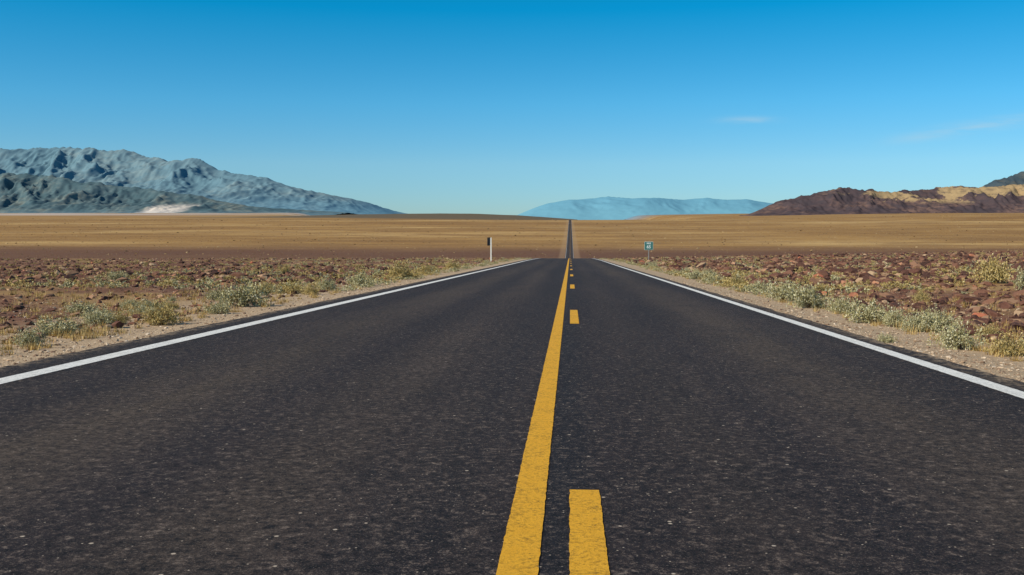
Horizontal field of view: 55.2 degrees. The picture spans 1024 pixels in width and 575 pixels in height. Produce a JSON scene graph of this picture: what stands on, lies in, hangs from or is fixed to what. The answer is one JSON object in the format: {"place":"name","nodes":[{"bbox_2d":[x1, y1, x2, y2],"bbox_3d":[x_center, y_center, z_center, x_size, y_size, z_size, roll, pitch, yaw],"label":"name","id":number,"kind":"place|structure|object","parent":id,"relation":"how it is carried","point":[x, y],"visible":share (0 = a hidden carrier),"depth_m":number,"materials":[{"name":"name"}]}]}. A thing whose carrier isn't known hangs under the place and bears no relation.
{"place":"outdoors","nodes":[
{"label":"outdoors","id":0,"kind":"place"},
{"bbox_2d":[0,172,353,214],"bbox_3d":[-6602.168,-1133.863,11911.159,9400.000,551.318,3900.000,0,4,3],"label":"foothills","id":1,"kind":"structure","parent":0,"point":[24,193],"depth_m":11151.65,"materials":[{"name":"grey stone"}]},
{"bbox_2d":[0,147,406,214],"bbox_3d":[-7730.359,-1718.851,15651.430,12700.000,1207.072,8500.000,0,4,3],"label":"mountain range","id":2,"kind":"structure","parent":0,"point":[131,169],"depth_m":14575.95,"materials":[{"name":"grey stone"}]},
{"bbox_2d":[0,220,1023,574],"bbox_3d":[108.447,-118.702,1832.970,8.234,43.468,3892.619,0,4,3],"label":"asphalt road","id":3,"kind":"structure","parent":0,"point":[692,434],"depth_m":4.99,"materials":[{"name":"black asphalt"}]},
{"bbox_2d":[0,225,568,383],"bbox_3d":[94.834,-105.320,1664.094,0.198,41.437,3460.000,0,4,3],"label":"white edge line","id":4,"kind":"object","parent":3,"relation":"on","point":[62,366],"visible":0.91,"depth_m":10.26,"materials":[{"name":"paint"}]},
{"bbox_2d":[496,259,568,574],"bbox_3d":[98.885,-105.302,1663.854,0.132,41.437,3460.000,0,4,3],"label":"yellow centre line","id":5,"kind":"object","parent":3,"relation":"on","point":[520,553],"visible":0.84,"depth_m":4.16,"materials":[{"name":"paint"}]},
{"bbox_2d":[569,261,609,574],"bbox_3d":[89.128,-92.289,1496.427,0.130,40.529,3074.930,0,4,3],"label":"yellow dashed line","id":6,"kind":"object","parent":3,"relation":"on","point":[587,549],"visible":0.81,"depth_m":3.38,"materials":[{"name":"paint"}]},
{"bbox_2d":[571,223,1023,398],"bbox_3d":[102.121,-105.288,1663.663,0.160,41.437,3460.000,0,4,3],"label":"white edge line","id":7,"kind":"object","parent":3,"relation":"on","point":[999,387],"visible":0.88,"depth_m":9.37,"materials":[{"name":"paint"}]},
{"bbox_2d":[0,213,1023,381],"bbox_3d":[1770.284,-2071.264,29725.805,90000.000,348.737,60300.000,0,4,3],"label":"desert ground","id":8,"kind":"structure","parent":0,"point":[692,238],"depth_m":1297.09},
{"bbox_2d":[10,321,53,346],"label":"desert shrub","id":9,"kind":"object","parent":8,"relation":"on","point":[27,338],"visible":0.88,"depth_m":11.04,"materials":[{"name":"green plant"}]},
{"bbox_2d":[28,313,92,335],"bbox_3d":[-5.843,0.475,12.596,0.860,0.302,0.847,-2,5,-25],"label":"desert shrub","id":10,"kind":"object","parent":8,"relation":"on","point":[58,326],"visible":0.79,"depth_m":12.54,"materials":[{"name":"green plant"}]},
{"bbox_2d":[62,299,102,313],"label":"desert shrub","id":11,"kind":"object","parent":8,"relation":"on","point":[81,307],"visible":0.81,"depth_m":17.01,"materials":[{"name":"green plant"}]},
{"bbox_2d":[76,304,116,325],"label":"desert shrub","id":12,"kind":"object","parent":8,"relation":"on","point":[100,317],"visible":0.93,"depth_m":14.01,"materials":[{"name":"green plant"}]},
{"bbox_2d":[77,303,124,320],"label":"desert shrub","id":13,"kind":"object","parent":8,"relation":"on","point":[88,313],"visible":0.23,"depth_m":14.88,"materials":[{"name":"green plant"}]},
{"bbox_2d":[104,269,130,279],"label":"desert shrub","id":14,"kind":"object","parent":8,"relation":"on","point":[114,276],"visible":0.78,"depth_m":34.24,"materials":[{"name":"green plant"}]},
{"bbox_2d":[109,310,131,323],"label":"desert shrub","id":15,"kind":"object","parent":8,"relation":"on","point":[119,317],"visible":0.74,"depth_m":14.38,"materials":[{"name":"yellow plant"}]},
{"bbox_2d":[118,297,141,308],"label":"desert shrub","id":16,"kind":"object","parent":8,"relation":"on","point":[128,302],"visible":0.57,"depth_m":18.23,"materials":[{"name":"green plant"}]},
{"bbox_2d":[120,302,157,314],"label":"desert shrub","id":17,"kind":"object","parent":8,"relation":"on","point":[140,310],"visible":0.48,"depth_m":16.02,"materials":[{"name":"green plant"}]},
{"bbox_2d":[133,297,165,307],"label":"desert shrub","id":18,"kind":"object","parent":8,"relation":"on","point":[152,303],"visible":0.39,"depth_m":18.04,"materials":[{"name":"green plant"}]},
{"bbox_2d":[138,298,182,325],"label":"desert shrub","id":19,"kind":"object","parent":8,"relation":"on","point":[166,315],"visible":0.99,"depth_m":14.19,"materials":[{"name":"yellow plant"}]},
{"bbox_2d":[162,300,179,308],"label":"desert shrub","id":20,"kind":"object","parent":8,"relation":"on","point":[172,304],"visible":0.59,"depth_m":17.78,"materials":[{"name":"yellow plant"}]},
{"bbox_2d":[166,295,178,300],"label":"desert shrub","id":21,"kind":"object","parent":8,"relation":"on","point":[171,298],"visible":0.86,"depth_m":20.57,"materials":[{"name":"green plant"}]},
{"bbox_2d":[202,284,225,300],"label":"desert shrub","id":22,"kind":"object","parent":8,"relation":"on","point":[214,295],"visible":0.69,"depth_m":21.12,"materials":[{"name":"green plant"}]},
{"bbox_2d":[202,297,232,313],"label":"desert shrub","id":23,"kind":"object","parent":8,"relation":"on","point":[217,309],"visible":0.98,"depth_m":16.69,"materials":[{"name":"green plant"}]},
{"bbox_2d":[212,273,274,307],"bbox_3d":[-5.183,0.065,18.936,1.143,0.691,1.368,1,4,12],"label":"desert shrub","id":24,"kind":"object","parent":8,"relation":"on","point":[244,297],"visible":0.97,"depth_m":18.88,"materials":[{"name":"green plant"}]},
{"bbox_2d":[250,281,272,292],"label":"desert shrub","id":25,"kind":"object","parent":8,"relation":"on","point":[268,288],"visible":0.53,"depth_m":24.12,"materials":[{"name":"yellow plant"}]},
{"bbox_2d":[275,264,292,273],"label":"desert shrub","id":26,"kind":"object","parent":8,"relation":"on","point":[284,269],"visible":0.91,"depth_m":43.91,"materials":[{"name":"yellow plant"}]},
{"bbox_2d":[274,279,306,293],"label":"desert shrub","id":27,"kind":"object","parent":8,"relation":"on","point":[292,289],"visible":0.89,"depth_m":24.89,"materials":[{"name":"yellow plant"}]},
{"bbox_2d":[301,282,320,294],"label":"desert shrub","id":28,"kind":"object","parent":8,"relation":"on","point":[310,290],"visible":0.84,"depth_m":23.68,"materials":[{"name":"yellow plant"}]},
{"bbox_2d":[318,275,337,290],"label":"desert shrub","id":29,"kind":"object","parent":8,"relation":"on","point":[326,283],"visible":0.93,"depth_m":26.17,"materials":[{"name":"green plant"}]},
{"bbox_2d":[341,270,379,286],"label":"desert shrub","id":30,"kind":"object","parent":8,"relation":"on","point":[357,280],"visible":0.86,"depth_m":29.64,"materials":[{"name":"green plant"}]},
{"bbox_2d":[381,260,416,278],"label":"desert shrub","id":31,"kind":"object","parent":8,"relation":"on","point":[400,272],"visible":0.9,"depth_m":36.99,"materials":[{"name":"yellow plant"}]},
{"bbox_2d":[415,261,442,273],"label":"desert shrub","id":32,"kind":"object","parent":8,"relation":"on","point":[428,268],"visible":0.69,"depth_m":44.75,"materials":[{"name":"yellow plant"}]},
{"bbox_2d":[442,259,459,268],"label":"desert shrub","id":33,"kind":"object","parent":8,"relation":"on","point":[452,264],"visible":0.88,"depth_m":54.68,"materials":[{"name":"yellow plant"}]},
{"bbox_2d":[487,237,491,261],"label":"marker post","id":34,"kind":"object","parent":8,"relation":"on","point":[489,241],"visible":0.94,"depth_m":95.22,"materials":[{"name":"white paint"}]},
{"bbox_2d":[0,253,1020,294],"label":"distant sagebrush","id":35,"kind":"object","parent":8,"relation":"on","point":[706,280],"visible":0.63,"depth_m":34.66,"materials":[{"name":"green plant"}]},
{"bbox_2d":[0,251,1022,290],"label":"distant shrubs","id":36,"kind":"object","parent":8,"relation":"on","point":[256,271],"visible":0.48,"depth_m":37.74,"materials":[{"name":"yellow plant"}]},
{"bbox_2d":[0,251,1023,287],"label":"distant rocks","id":37,"kind":"object","parent":8,"relation":"on","point":[914,265],"visible":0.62,"depth_m":52.29,"materials":[{"name":"brown stone"}]},
{"bbox_2d":[0,268,1023,350],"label":"desert rocks","id":38,"kind":"object","parent":8,"relation":"on","point":[1009,302],"visible":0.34,"depth_m":20.06,"materials":[{"name":"brown stone"}]},
{"bbox_2d":[0,261,1023,361],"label":"dry grass","id":39,"kind":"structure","parent":8,"relation":"on","point":[86,331],"depth_m":17.23,"materials":[{"name":"beige plant"}]},
{"bbox_2d":[1,214,1023,258],"bbox_3d":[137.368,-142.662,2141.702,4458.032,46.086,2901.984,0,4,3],"label":"scrub","id":40,"kind":"object","parent":8,"relation":"on","point":[480,235],"visible":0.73,"depth_m":1451.44,"materials":[{"name":"plant"}]},
{"bbox_2d":[644,242,652,259],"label":"mile marker sign","id":41,"kind":"object","parent":8,"relation":"on","point":[648,246],"visible":0.98,"depth_m":94.33,"materials":[{"name":"metal"}]},
{"bbox_2d":[683,268,705,278],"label":"desert shrub","id":42,"kind":"object","parent":8,"relation":"on","point":[697,275],"visible":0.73,"depth_m":38.30,"materials":[{"name":"green plant"}]},
{"bbox_2d":[702,269,723,282],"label":"desert shrub","id":43,"kind":"object","parent":8,"relation":"on","point":[711,276],"visible":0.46,"depth_m":33.82,"materials":[{"name":"green plant"}]},
{"bbox_2d":[722,272,751,286],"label":"desert shrub","id":44,"kind":"object","parent":8,"relation":"on","point":[734,279],"visible":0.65,"depth_m":29.04,"materials":[{"name":"yellow plant"}]},
{"bbox_2d":[748,277,775,291],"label":"desert shrub","id":45,"kind":"object","parent":8,"relation":"on","point":[760,286],"visible":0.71,"depth_m":25.88,"materials":[{"name":"green plant"}]},
{"bbox_2d":[761,274,798,300],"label":"desert shrub","id":46,"kind":"object","parent":8,"relation":"on","point":[784,294],"visible":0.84,"depth_m":21.30,"materials":[{"name":"green plant"}]},
{"bbox_2d":[785,281,836,308],"bbox_3d":[5.647,0.110,18.828,1.057,0.625,1.007,-4,6,-41],"label":"desert shrub","id":47,"kind":"object","parent":8,"relation":"on","point":[810,294],"visible":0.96,"depth_m":18.72,"materials":[{"name":"green plant"}]},
{"bbox_2d":[803,295,825,307],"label":"desert shrub","id":48,"kind":"object","parent":8,"relation":"on","point":[820,306],"visible":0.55,"depth_m":18.75,"materials":[{"name":"green plant"}]},
{"bbox_2d":[813,283,831,291],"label":"desert shrub","id":49,"kind":"object","parent":8,"relation":"on","point":[823,285],"visible":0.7,"depth_m":25.80,"materials":[{"name":"yellow plant"}]},
{"bbox_2d":[822,303,837,311],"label":"desert shrub","id":50,"kind":"object","parent":8,"relation":"on","point":[827,308],"visible":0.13,"depth_m":17.91,"materials":[{"name":"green plant"}]},
{"bbox_2d":[827,289,861,313],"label":"desert shrub","id":51,"kind":"object","parent":8,"relation":"on","point":[841,306],"visible":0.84,"depth_m":17.19,"materials":[{"name":"green plant"}]},
{"bbox_2d":[842,297,891,322],"bbox_3d":[5.522,0.336,15.069,0.830,0.476,0.902,-2,5,-24],"label":"desert shrub","id":52,"kind":"object","parent":8,"relation":"on","point":[870,314],"visible":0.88,"depth_m":15.03,"materials":[{"name":"green plant"}]},
{"bbox_2d":[877,332,900,342],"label":"desert shrub","id":53,"kind":"object","parent":8,"relation":"on","point":[886,338],"visible":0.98,"depth_m":11.21,"materials":[{"name":"green plant"}]},
{"bbox_2d":[881,301,911,326],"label":"desert shrub","id":54,"kind":"object","parent":8,"relation":"on","point":[896,318],"visible":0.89,"depth_m":14.15,"materials":[{"name":"green plant"}]},
{"bbox_2d":[896,313,933,331],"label":"desert shrub","id":55,"kind":"object","parent":8,"relation":"on","point":[911,325],"visible":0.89,"depth_m":13.28,"materials":[{"name":"green plant"}]},
{"bbox_2d":[897,305,946,332],"bbox_3d":[5.629,0.414,13.377,0.632,0.423,0.575,3,5,33],"label":"desert shrub","id":56,"kind":"object","parent":8,"relation":"on","point":[931,322],"visible":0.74,"depth_m":13.31,"materials":[{"name":"green plant"}]},
{"bbox_2d":[910,288,933,301],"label":"desert shrub","id":57,"kind":"object","parent":8,"relation":"on","point":[921,297],"visible":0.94,"depth_m":21.14,"materials":[{"name":"yellow plant"}]},
{"bbox_2d":[915,303,967,327],"bbox_3d":[6.027,0.404,13.709,0.674,0.389,0.475,3,5,32],"label":"desert shrub","id":58,"kind":"object","parent":8,"relation":"on","point":[947,319],"visible":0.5,"depth_m":13.63,"materials":[{"name":"green plant"}]},
{"bbox_2d":[924,315,988,349],"bbox_3d":[4.967,0.512,11.003,0.681,0.417,0.508,3,5,38],"label":"desert shrub","id":59,"kind":"object","parent":8,"relation":"on","point":[953,338],"visible":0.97,"depth_m":10.95,"materials":[{"name":"green plant"}]},
{"bbox_2d":[974,320,1001,335],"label":"desert shrub","id":60,"kind":"object","parent":8,"relation":"on","point":[989,330],"visible":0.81,"depth_m":12.39,"materials":[{"name":"yellow plant"}]},
{"bbox_2d":[965,251,1014,283],"bbox_3d":[13.874,-0.600,28.074,1.120,1.044,1.360,-2,5,-26],"label":"desert shrub","id":61,"kind":"object","parent":8,"relation":"on","point":[994,273],"visible":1,"depth_m":28.02,"materials":[{"name":"yellow plant"}]},
{"bbox_2d":[981,330,1023,356],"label":"desert shrub","id":62,"kind":"object","parent":8,"relation":"on","point":[1008,346],"visible":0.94,"depth_m":10.37,"materials":[{"name":"yellow plant"}]},
{"bbox_2d":[1009,267,1023,289],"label":"desert shrub","id":63,"kind":"object","parent":8,"relation":"on","point":[1021,281],"visible":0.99,"depth_m":23.49,"materials":[{"name":"green plant"}]},
{"bbox_2d":[0,276,1023,381],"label":"roadside gravel","id":64,"kind":"structure","parent":0,"point":[349,293],"depth_m":13.35,"materials":[{"name":"beige gravel"}]},
{"bbox_2d":[0,0,1023,214],"label":"sky","id":65,"kind":"structure","parent":0,"point":[497,107],"materials":[{"name":"blue"}]},
{"bbox_2d":[518,196,772,219],"bbox_3d":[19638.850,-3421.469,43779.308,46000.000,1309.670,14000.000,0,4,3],"label":"distant mountain range","id":66,"kind":"structure","parent":0,"point":[609,208],"depth_m":41980.57,"materials":[{"name":"blue stone"}]},
{"bbox_2d":[739,184,1023,215],"bbox_3d":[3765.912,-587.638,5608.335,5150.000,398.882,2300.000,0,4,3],"label":"desert hills","id":67,"kind":"structure","parent":0,"point":[960,199],"depth_m":5340.83,"materials":[{"name":"brown stone"}]},
{"bbox_2d":[982,171,1023,186],"bbox_3d":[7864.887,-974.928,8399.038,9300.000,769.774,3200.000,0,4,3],"label":"mountain","id":68,"kind":"structure","parent":0,"point":[1017,179],"depth_m":8305.36,"materials":[{"name":"grey stone"}]}
]}

